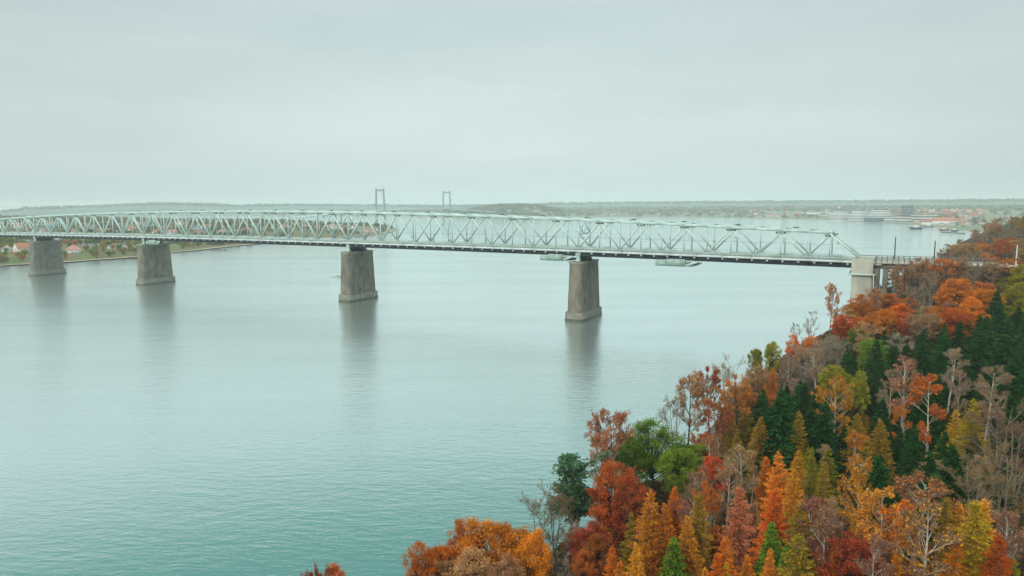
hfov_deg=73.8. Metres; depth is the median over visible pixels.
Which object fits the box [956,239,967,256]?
thinning tree
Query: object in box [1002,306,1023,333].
spruce tree
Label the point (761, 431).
larch tree
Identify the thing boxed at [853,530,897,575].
birch tree
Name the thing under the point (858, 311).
beech tree
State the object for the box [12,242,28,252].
house
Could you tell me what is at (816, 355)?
bare tree
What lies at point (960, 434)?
larch tree
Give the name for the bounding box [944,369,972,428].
birch tree
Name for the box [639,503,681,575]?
larch tree
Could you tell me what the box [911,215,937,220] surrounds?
harbour hall
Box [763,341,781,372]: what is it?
oak tree
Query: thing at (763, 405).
spruce tree
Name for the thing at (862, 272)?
approach viaduct
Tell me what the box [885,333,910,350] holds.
bare tree
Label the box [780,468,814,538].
larch tree
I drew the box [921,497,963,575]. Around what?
larch tree
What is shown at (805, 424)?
spruce tree
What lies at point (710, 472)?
beech tree
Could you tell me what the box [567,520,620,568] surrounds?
beech tree
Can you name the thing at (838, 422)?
spruce tree
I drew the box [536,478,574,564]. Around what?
bare tree
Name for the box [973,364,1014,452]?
birch tree
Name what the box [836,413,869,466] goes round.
larch tree
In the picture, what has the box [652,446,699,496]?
oak tree
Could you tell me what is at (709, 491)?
birch tree
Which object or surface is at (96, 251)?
shore tree
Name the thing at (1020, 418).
spruce tree
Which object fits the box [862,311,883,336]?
beech tree
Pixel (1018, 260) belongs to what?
thinning tree
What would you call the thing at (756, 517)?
larch tree
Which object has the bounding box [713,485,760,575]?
larch tree
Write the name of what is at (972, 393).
spruce tree
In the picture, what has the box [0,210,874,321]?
railway bridge
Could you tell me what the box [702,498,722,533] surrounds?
birch tree
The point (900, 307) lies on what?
beech tree
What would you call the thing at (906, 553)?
spruce tree
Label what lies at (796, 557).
larch tree
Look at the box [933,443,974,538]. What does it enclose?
spruce tree
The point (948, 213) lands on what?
town house
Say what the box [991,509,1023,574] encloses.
birch tree
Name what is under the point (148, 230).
shore wood
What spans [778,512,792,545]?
larch tree
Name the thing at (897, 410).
birch tree
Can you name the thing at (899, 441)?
spruce tree
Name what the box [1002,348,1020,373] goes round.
spruce tree
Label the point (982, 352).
spruce tree
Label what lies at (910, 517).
birch tree
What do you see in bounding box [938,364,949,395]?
spruce tree
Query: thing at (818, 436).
spruce tree
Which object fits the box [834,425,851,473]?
spruce tree
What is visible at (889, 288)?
thinning tree
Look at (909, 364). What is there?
birch tree
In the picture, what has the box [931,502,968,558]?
larch tree
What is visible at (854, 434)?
birch tree
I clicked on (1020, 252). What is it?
thinning tree
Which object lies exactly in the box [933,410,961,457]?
larch tree
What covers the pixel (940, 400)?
spruce tree
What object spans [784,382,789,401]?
spruce tree
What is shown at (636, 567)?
larch tree
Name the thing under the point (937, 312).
beech tree
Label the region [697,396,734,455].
thinning tree
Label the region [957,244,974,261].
thinning tree
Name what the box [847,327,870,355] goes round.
beech tree
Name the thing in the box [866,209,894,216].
apartment block
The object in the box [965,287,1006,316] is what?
beech tree
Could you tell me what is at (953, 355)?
birch tree
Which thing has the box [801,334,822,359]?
beech tree
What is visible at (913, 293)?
bare tree
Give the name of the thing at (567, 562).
bare tree
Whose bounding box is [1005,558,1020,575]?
larch tree
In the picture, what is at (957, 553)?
larch tree
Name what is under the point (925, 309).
thinning tree
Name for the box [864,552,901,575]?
birch tree
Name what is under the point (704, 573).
larch tree
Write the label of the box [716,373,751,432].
thinning tree
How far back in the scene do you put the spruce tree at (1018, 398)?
127.90 m
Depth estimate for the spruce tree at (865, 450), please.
121.13 m
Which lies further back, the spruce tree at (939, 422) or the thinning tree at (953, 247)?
the thinning tree at (953, 247)
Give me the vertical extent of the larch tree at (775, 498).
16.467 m
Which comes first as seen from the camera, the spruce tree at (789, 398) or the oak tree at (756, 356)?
the spruce tree at (789, 398)
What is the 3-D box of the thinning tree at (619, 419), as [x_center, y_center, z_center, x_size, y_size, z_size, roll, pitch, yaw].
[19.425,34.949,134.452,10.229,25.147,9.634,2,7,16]
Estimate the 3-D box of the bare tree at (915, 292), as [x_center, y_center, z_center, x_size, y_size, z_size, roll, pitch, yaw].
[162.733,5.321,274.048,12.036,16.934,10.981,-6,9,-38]
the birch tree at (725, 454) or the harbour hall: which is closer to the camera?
the birch tree at (725, 454)
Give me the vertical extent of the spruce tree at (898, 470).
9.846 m
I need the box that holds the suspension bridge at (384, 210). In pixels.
[296,188,494,223]
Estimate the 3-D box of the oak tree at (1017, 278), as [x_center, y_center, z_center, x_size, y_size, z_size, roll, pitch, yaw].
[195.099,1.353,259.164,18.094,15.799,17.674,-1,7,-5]
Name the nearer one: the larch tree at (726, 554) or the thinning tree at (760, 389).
the larch tree at (726, 554)
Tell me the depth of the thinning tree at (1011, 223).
541.86 m
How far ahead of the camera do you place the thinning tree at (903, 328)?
232.99 m
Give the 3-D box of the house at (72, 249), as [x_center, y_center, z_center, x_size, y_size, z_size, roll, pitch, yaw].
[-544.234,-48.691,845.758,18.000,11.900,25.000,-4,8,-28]
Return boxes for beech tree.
[324,561,346,575]
[429,559,453,575]
[441,543,501,575]
[481,551,526,575]
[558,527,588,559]
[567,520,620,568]
[569,546,601,575]
[581,532,618,575]
[585,459,648,540]
[607,472,655,541]
[693,431,717,463]
[698,455,728,496]
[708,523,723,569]
[784,334,800,366]
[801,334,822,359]
[810,529,887,575]
[830,315,856,342]
[831,314,852,345]
[845,294,874,319]
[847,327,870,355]
[852,316,863,328]
[856,338,888,363]
[857,350,867,371]
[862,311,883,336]
[875,308,899,335]
[879,293,906,317]
[880,303,915,334]
[925,305,947,341]
[932,277,973,308]
[936,284,963,307]
[937,307,956,325]
[940,307,974,338]
[955,296,991,330]
[959,289,990,315]
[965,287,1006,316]
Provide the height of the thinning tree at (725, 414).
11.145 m
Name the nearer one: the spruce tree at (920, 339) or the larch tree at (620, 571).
the larch tree at (620, 571)
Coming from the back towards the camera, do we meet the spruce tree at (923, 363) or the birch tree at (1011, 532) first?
the spruce tree at (923, 363)
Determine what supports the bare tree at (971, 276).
on the hillside
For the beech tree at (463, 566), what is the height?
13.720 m
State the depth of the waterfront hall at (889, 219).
2125.28 m
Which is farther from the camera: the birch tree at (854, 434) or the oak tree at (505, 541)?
the birch tree at (854, 434)
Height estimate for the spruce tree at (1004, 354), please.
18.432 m
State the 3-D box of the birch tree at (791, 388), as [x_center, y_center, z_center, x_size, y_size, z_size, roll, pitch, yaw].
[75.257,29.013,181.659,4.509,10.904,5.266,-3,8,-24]
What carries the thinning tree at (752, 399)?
on the hillside
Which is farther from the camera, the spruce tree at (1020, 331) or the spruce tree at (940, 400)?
the spruce tree at (1020, 331)
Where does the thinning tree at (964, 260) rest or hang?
on the hillside
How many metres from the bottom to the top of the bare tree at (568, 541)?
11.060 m
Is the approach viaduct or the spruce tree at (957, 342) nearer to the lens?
the spruce tree at (957, 342)
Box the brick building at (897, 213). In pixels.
[891,211,900,216]
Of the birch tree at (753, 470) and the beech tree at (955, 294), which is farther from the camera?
the beech tree at (955, 294)
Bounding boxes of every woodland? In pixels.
[245,203,1023,226]
[456,203,565,216]
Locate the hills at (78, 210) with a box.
[0,200,1023,216]
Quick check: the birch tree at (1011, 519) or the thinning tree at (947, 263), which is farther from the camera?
the thinning tree at (947, 263)
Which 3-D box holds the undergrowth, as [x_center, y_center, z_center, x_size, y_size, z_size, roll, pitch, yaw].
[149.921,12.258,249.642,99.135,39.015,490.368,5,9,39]
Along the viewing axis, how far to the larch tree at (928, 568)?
77.30 m
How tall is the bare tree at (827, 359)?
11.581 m
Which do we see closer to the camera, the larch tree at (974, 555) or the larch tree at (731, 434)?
the larch tree at (974, 555)
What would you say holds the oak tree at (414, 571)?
on the hillside
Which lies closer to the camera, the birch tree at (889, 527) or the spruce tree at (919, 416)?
the birch tree at (889, 527)
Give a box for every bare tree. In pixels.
[517,487,568,556]
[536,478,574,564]
[543,520,586,575]
[551,551,579,575]
[655,386,689,448]
[710,352,745,409]
[778,357,815,394]
[788,338,819,382]
[789,323,801,343]
[802,339,825,377]
[803,310,818,339]
[806,360,822,383]
[811,337,831,367]
[814,337,836,364]
[815,350,832,371]
[819,334,857,369]
[831,337,849,353]
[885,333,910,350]
[886,333,915,355]
[901,281,931,314]
[906,292,927,323]
[913,259,953,305]
[935,447,1019,523]
[950,439,1023,535]
[952,389,1023,492]
[962,249,983,261]
[962,249,983,275]
[962,262,984,289]
[971,260,985,281]
[986,401,1023,506]
[995,227,1012,238]
[1002,229,1022,238]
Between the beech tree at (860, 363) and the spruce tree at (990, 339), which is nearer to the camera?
the spruce tree at (990, 339)
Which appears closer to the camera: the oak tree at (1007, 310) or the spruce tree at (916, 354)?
the spruce tree at (916, 354)
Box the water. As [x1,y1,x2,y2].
[0,216,981,575]
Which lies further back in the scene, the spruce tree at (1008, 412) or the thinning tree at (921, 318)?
the thinning tree at (921, 318)
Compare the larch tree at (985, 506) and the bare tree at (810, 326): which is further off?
the bare tree at (810, 326)
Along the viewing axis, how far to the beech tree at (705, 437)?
152.78 m
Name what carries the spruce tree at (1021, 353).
on the hillside
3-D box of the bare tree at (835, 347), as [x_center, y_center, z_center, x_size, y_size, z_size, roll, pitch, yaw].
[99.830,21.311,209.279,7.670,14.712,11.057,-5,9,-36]
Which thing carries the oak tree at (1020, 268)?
on the hillside
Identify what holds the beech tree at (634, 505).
on the hillside
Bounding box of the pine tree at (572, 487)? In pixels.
[543,450,618,529]
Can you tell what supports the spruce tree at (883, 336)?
on the hillside
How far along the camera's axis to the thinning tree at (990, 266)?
270.82 m
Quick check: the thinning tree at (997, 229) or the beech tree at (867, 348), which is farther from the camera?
the thinning tree at (997, 229)
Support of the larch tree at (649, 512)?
on the hillside
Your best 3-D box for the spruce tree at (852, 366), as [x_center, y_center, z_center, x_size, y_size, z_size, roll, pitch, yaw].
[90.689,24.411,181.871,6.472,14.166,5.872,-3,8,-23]
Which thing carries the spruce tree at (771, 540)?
on the hillside
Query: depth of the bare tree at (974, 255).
302.55 m
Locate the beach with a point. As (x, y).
(187, 250)
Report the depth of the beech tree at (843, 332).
251.11 m
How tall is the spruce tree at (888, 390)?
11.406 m
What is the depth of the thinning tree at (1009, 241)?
351.64 m
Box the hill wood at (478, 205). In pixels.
[0,198,1023,212]
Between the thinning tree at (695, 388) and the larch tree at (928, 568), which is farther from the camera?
the thinning tree at (695, 388)
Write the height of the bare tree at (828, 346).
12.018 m
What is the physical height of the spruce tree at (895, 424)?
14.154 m
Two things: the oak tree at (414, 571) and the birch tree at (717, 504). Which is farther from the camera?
the birch tree at (717, 504)
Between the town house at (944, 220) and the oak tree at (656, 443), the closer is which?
the oak tree at (656, 443)
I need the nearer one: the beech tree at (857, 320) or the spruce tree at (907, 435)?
the spruce tree at (907, 435)
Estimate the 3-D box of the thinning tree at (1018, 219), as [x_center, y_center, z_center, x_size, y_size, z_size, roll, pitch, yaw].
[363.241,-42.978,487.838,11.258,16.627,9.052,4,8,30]
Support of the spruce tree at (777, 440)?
on the hillside
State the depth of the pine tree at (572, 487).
120.54 m
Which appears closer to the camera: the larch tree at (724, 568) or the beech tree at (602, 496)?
the larch tree at (724, 568)
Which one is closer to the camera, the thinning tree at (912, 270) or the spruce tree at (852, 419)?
the spruce tree at (852, 419)
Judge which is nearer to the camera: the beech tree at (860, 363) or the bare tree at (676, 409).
the bare tree at (676, 409)
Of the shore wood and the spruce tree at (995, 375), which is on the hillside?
the spruce tree at (995, 375)
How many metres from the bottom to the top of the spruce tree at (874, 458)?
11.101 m
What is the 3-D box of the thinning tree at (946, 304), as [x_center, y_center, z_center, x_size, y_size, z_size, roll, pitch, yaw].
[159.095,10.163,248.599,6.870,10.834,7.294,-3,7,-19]
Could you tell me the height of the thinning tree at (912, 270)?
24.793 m
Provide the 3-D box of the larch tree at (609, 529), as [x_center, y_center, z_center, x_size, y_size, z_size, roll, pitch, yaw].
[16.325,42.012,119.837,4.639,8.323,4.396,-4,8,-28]
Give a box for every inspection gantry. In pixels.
[146,240,179,244]
[540,254,576,260]
[655,259,701,266]
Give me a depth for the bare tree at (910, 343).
195.58 m
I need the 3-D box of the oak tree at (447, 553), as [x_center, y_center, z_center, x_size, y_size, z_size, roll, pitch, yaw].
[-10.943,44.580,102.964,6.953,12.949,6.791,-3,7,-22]
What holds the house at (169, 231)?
on the coast land at (83, 255)
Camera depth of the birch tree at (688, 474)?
104.98 m
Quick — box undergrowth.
[539,247,1023,575]
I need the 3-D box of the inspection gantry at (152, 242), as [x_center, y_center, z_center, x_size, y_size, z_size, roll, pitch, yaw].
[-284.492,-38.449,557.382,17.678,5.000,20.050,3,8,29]
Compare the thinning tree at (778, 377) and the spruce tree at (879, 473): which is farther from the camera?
the thinning tree at (778, 377)
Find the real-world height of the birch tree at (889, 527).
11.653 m
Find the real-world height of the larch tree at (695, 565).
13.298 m
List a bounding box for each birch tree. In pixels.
[669,496,693,543]
[678,471,708,516]
[688,464,717,522]
[690,480,723,564]
[700,436,721,464]
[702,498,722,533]
[708,489,724,527]
[711,433,726,457]
[713,461,745,538]
[717,452,731,487]
[722,444,761,513]
[731,453,744,489]
[746,465,763,509]
[778,357,793,388]
[779,352,798,384]
[786,377,798,396]
[787,496,836,559]
[801,494,834,568]
[802,508,843,573]
[804,348,826,393]
[809,375,854,453]
[816,444,831,462]
[819,496,839,533]
[825,514,846,549]
[831,523,851,572]
[834,453,886,559]
[845,430,869,476]
[849,485,915,566]
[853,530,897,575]
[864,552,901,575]
[871,512,904,562]
[875,369,902,421]
[875,498,930,575]
[876,469,965,575]
[887,354,927,435]
[889,404,912,438]
[890,499,964,575]
[905,373,947,463]
[912,490,921,505]
[917,459,940,472]
[940,348,969,412]
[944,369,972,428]
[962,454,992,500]
[963,498,1002,542]
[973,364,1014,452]
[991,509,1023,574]
[993,511,1023,568]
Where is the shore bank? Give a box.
[550,357,782,558]
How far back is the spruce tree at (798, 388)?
165.02 m
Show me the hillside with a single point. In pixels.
(983, 278)
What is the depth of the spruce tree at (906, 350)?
177.14 m
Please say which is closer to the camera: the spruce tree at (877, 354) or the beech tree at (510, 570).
the beech tree at (510, 570)
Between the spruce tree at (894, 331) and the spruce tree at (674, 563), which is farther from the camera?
the spruce tree at (894, 331)
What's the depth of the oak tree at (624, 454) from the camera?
137.04 m
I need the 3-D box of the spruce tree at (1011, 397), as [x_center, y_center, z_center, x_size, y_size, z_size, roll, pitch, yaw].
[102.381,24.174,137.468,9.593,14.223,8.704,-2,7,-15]
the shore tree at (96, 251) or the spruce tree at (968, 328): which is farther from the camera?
the shore tree at (96, 251)
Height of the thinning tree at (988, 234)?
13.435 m
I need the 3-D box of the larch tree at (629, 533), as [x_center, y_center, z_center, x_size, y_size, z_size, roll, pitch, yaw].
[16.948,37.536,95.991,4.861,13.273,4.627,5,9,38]
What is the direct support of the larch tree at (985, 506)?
on the hillside
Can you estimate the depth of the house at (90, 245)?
927.58 m
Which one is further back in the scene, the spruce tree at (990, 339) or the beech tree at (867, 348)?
the beech tree at (867, 348)
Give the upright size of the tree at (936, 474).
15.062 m
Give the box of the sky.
[0,0,1023,209]
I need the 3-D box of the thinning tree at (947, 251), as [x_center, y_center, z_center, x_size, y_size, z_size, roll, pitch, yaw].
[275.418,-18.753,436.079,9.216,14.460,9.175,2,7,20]
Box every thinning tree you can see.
[299,561,330,575]
[584,407,635,487]
[585,425,619,486]
[673,368,714,443]
[688,432,709,448]
[692,366,722,435]
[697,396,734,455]
[713,407,735,441]
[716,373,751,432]
[720,418,738,446]
[729,387,750,421]
[736,388,758,417]
[745,364,772,410]
[746,377,764,402]
[753,369,782,395]
[824,281,840,332]
[827,308,856,318]
[853,333,873,352]
[854,320,887,342]
[865,286,882,310]
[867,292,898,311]
[879,278,892,293]
[885,263,925,313]
[896,323,917,344]
[899,275,918,291]
[899,297,919,314]
[900,313,933,349]
[901,257,931,303]
[909,312,944,338]
[910,319,941,336]
[918,305,935,330]
[919,306,936,328]
[925,271,937,292]
[926,257,960,287]
[936,248,950,258]
[939,301,958,311]
[944,257,968,279]
[949,244,966,258]
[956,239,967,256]
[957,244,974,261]
[967,243,982,259]
[969,280,996,294]
[970,229,983,241]
[974,243,995,257]
[979,261,1003,284]
[981,223,991,237]
[984,251,998,259]
[985,228,993,243]
[986,243,1001,257]
[989,225,1002,240]
[990,218,1001,223]
[994,239,1014,260]
[998,238,1015,259]
[998,259,1014,279]
[1002,240,1021,260]
[1006,220,1016,228]
[1008,257,1023,274]
[1012,216,1023,237]
[1013,239,1023,259]
[1013,247,1023,260]
[1015,223,1023,237]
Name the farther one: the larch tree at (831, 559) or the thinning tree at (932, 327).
the thinning tree at (932, 327)
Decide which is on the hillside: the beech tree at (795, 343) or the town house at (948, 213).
the beech tree at (795, 343)
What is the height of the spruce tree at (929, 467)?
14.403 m
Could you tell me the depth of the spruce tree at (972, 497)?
103.60 m
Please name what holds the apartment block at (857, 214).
on the land at (988, 215)
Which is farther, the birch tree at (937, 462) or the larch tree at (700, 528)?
the birch tree at (937, 462)
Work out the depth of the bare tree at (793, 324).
265.22 m
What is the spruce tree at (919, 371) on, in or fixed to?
on the hillside
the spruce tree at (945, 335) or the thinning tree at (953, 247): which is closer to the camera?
the spruce tree at (945, 335)
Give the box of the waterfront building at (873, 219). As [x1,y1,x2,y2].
[864,217,883,221]
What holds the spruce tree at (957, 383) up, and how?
on the hillside
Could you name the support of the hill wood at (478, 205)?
on the hills at (78, 210)
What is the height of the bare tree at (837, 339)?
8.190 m
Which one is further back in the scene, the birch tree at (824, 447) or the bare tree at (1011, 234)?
the bare tree at (1011, 234)
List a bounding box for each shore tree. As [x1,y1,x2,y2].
[20,249,28,255]
[93,249,100,255]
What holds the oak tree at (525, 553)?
on the hillside
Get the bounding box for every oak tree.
[399,540,444,575]
[417,543,460,575]
[446,518,483,574]
[454,515,540,575]
[510,526,553,575]
[613,437,652,494]
[618,416,690,489]
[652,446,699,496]
[671,442,708,474]
[747,347,763,377]
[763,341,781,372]
[817,365,851,401]
[833,371,855,414]
[847,369,870,418]
[994,272,1023,307]
[995,305,1016,317]
[1000,281,1023,318]
[1009,263,1023,281]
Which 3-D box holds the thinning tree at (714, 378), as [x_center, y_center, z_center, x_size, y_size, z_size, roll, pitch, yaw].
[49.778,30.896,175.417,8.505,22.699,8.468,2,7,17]
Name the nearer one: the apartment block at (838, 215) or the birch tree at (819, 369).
the birch tree at (819, 369)
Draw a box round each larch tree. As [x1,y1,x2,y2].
[598,510,618,538]
[602,545,617,575]
[613,560,624,575]
[617,512,640,575]
[619,489,667,575]
[624,542,645,575]
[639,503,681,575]
[654,485,684,567]
[665,515,706,575]
[681,494,718,575]
[701,566,707,575]
[706,535,741,575]
[707,553,722,575]
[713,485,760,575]
[721,418,738,458]
[721,562,731,575]
[727,432,744,466]
[732,402,753,442]
[738,554,755,575]
[739,416,775,480]
[740,501,764,567]
[747,488,789,574]
[753,457,778,498]
[753,467,772,520]
[757,450,795,539]
[759,548,779,575]
[762,368,779,407]
[775,502,819,575]
[776,534,821,575]
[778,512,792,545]
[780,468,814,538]
[782,411,808,475]
[784,449,808,500]
[800,446,815,484]
[800,448,819,516]
[802,449,844,510]
[810,462,837,521]
[827,556,836,575]
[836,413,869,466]
[846,418,898,494]
[853,413,870,441]
[889,555,904,575]
[918,561,930,575]
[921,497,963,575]
[930,499,997,575]
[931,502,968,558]
[932,540,971,575]
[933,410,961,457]
[944,398,993,479]
[953,424,964,447]
[965,497,1003,573]
[975,531,1015,575]
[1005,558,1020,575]
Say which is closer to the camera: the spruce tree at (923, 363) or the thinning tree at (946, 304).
the spruce tree at (923, 363)
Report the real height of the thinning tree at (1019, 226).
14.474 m
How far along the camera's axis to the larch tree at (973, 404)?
116.17 m
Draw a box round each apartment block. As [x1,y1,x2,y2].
[828,210,849,220]
[848,209,868,220]
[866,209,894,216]
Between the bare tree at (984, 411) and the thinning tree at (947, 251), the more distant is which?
the thinning tree at (947, 251)
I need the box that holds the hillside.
[542,221,1023,575]
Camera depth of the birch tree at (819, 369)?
191.06 m
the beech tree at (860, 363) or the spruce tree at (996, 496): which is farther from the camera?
the beech tree at (860, 363)
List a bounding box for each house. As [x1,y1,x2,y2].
[1,244,11,252]
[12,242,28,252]
[65,245,81,253]
[81,243,94,247]
[107,244,127,249]
[166,229,176,233]
[363,228,373,232]
[921,219,931,224]
[932,217,954,224]
[942,211,952,216]
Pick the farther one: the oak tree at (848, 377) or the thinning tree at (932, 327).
the thinning tree at (932, 327)
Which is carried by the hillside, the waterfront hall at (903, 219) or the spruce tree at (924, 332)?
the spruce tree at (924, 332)
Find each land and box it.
[0,220,398,266]
[242,206,1023,231]
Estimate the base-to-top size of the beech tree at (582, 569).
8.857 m
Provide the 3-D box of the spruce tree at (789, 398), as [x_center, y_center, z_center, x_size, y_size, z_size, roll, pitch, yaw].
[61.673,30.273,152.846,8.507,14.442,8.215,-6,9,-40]
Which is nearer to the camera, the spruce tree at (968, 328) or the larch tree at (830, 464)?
the larch tree at (830, 464)
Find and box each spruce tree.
[658,536,691,575]
[742,394,805,487]
[746,389,769,436]
[752,519,781,575]
[774,388,784,404]
[774,545,792,575]
[782,393,797,427]
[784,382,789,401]
[791,379,804,418]
[794,383,812,420]
[795,417,810,449]
[797,383,827,434]
[804,401,845,475]
[828,406,851,453]
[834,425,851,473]
[838,349,852,373]
[842,354,858,401]
[848,410,855,432]
[850,357,883,414]
[851,449,868,488]
[855,454,885,513]
[855,454,898,541]
[861,339,883,379]
[866,386,882,416]
[866,397,894,455]
[872,386,895,429]
[880,329,888,349]
[880,346,909,400]
[885,329,900,356]
[885,461,906,507]
[886,426,908,471]
[887,548,910,569]
[890,387,917,444]
[897,345,916,383]
[898,368,922,419]
[899,426,923,492]
[903,377,940,452]
[904,429,917,459]
[904,449,937,523]
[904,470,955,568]
[907,341,944,391]
[911,383,946,452]
[912,332,931,357]
[913,345,921,359]
[922,329,933,361]
[929,334,953,386]
[931,372,948,431]
[932,323,951,357]
[933,333,951,367]
[933,430,949,469]
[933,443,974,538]
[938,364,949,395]
[941,444,950,483]
[942,349,970,408]
[949,321,968,353]
[954,369,987,424]
[955,332,996,381]
[955,458,989,517]
[961,433,990,492]
[962,320,973,347]
[963,315,981,358]
[965,316,999,356]
[976,362,990,402]
[981,362,1020,432]
[983,363,1002,407]
[985,289,1008,333]
[987,306,1005,342]
[987,334,998,368]
[987,462,1022,523]
[988,318,1021,372]
[991,373,1023,434]
[992,392,1023,481]
[992,409,1015,456]
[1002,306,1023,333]
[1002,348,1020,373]
[1006,383,1023,427]
[1007,356,1022,385]
[1008,340,1023,373]
[1011,318,1023,350]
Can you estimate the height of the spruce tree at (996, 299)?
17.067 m
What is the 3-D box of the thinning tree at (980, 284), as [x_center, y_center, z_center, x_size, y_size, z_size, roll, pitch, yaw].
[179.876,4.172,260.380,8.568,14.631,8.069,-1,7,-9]
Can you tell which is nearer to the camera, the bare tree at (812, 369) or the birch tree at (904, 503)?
the birch tree at (904, 503)
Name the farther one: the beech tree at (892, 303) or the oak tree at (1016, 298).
the beech tree at (892, 303)
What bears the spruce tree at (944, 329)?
on the hillside
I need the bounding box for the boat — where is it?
[909,226,922,228]
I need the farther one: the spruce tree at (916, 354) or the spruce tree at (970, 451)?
the spruce tree at (916, 354)
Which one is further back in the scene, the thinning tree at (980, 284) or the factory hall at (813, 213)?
the factory hall at (813, 213)
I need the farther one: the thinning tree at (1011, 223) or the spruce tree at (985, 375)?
the thinning tree at (1011, 223)
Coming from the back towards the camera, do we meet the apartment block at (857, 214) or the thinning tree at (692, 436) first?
the apartment block at (857, 214)
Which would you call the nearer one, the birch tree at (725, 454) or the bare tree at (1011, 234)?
the birch tree at (725, 454)
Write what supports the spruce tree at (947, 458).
on the hillside
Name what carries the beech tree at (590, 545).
on the hillside
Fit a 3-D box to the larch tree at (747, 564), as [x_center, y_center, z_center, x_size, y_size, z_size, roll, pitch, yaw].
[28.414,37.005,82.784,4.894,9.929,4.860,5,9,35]
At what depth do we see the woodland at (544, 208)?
3555.13 m
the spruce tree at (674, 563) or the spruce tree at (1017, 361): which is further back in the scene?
the spruce tree at (1017, 361)
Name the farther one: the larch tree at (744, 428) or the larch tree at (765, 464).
the larch tree at (744, 428)
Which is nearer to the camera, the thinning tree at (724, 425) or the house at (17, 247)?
the thinning tree at (724, 425)
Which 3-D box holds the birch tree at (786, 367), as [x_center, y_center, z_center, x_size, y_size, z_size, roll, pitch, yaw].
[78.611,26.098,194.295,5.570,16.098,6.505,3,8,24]
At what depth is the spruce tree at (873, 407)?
166.50 m
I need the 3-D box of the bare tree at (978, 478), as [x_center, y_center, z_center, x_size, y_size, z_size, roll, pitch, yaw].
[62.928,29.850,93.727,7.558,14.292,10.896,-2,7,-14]
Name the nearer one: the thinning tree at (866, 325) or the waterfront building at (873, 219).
the thinning tree at (866, 325)
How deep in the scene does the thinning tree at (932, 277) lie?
338.16 m
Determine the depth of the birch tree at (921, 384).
123.74 m
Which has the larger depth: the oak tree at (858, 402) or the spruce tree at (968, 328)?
the spruce tree at (968, 328)
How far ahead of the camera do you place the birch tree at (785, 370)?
199.73 m
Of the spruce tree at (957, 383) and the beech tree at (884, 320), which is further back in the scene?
the beech tree at (884, 320)
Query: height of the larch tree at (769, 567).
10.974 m
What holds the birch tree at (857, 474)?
on the hillside
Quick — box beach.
[10,229,395,264]
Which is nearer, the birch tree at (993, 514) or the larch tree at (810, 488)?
the birch tree at (993, 514)
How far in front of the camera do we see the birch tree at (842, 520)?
92.36 m
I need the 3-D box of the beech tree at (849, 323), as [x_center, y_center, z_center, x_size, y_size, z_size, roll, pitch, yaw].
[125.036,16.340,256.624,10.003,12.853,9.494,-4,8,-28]
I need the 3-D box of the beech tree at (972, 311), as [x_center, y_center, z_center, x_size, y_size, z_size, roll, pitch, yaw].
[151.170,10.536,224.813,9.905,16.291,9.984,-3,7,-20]
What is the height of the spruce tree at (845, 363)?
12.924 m
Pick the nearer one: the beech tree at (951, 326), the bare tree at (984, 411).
the bare tree at (984, 411)
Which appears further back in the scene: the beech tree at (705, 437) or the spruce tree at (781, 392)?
the spruce tree at (781, 392)
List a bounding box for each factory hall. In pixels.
[764,213,785,215]
[798,212,830,214]
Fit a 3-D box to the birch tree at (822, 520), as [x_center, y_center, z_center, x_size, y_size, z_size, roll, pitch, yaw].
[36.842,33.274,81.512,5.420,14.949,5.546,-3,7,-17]
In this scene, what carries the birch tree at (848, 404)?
on the hillside
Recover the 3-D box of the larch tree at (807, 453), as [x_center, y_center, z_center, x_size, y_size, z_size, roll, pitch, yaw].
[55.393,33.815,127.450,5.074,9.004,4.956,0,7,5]
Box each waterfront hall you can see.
[883,217,895,221]
[896,217,911,222]
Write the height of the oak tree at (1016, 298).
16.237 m
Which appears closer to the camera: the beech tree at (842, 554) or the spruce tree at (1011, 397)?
the beech tree at (842, 554)
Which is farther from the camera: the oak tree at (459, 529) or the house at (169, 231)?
the house at (169, 231)
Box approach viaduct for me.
[848,255,1017,322]
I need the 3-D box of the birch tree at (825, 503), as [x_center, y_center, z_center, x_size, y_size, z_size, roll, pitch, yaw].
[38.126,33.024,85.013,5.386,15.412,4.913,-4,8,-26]
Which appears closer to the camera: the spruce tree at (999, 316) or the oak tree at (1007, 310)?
the spruce tree at (999, 316)
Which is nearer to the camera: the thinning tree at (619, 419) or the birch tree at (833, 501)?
the birch tree at (833, 501)
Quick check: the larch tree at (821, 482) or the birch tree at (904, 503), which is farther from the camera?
the larch tree at (821, 482)
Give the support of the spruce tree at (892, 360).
on the hillside
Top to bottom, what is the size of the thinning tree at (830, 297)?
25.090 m
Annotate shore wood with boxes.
[0,215,392,246]
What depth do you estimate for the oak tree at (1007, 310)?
239.27 m
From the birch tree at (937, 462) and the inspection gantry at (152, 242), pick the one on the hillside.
the birch tree at (937, 462)
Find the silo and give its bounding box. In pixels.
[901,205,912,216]
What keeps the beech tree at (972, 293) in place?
on the hillside
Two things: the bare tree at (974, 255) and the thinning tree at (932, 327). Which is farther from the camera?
the bare tree at (974, 255)
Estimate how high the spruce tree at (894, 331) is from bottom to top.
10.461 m
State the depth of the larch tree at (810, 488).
110.52 m

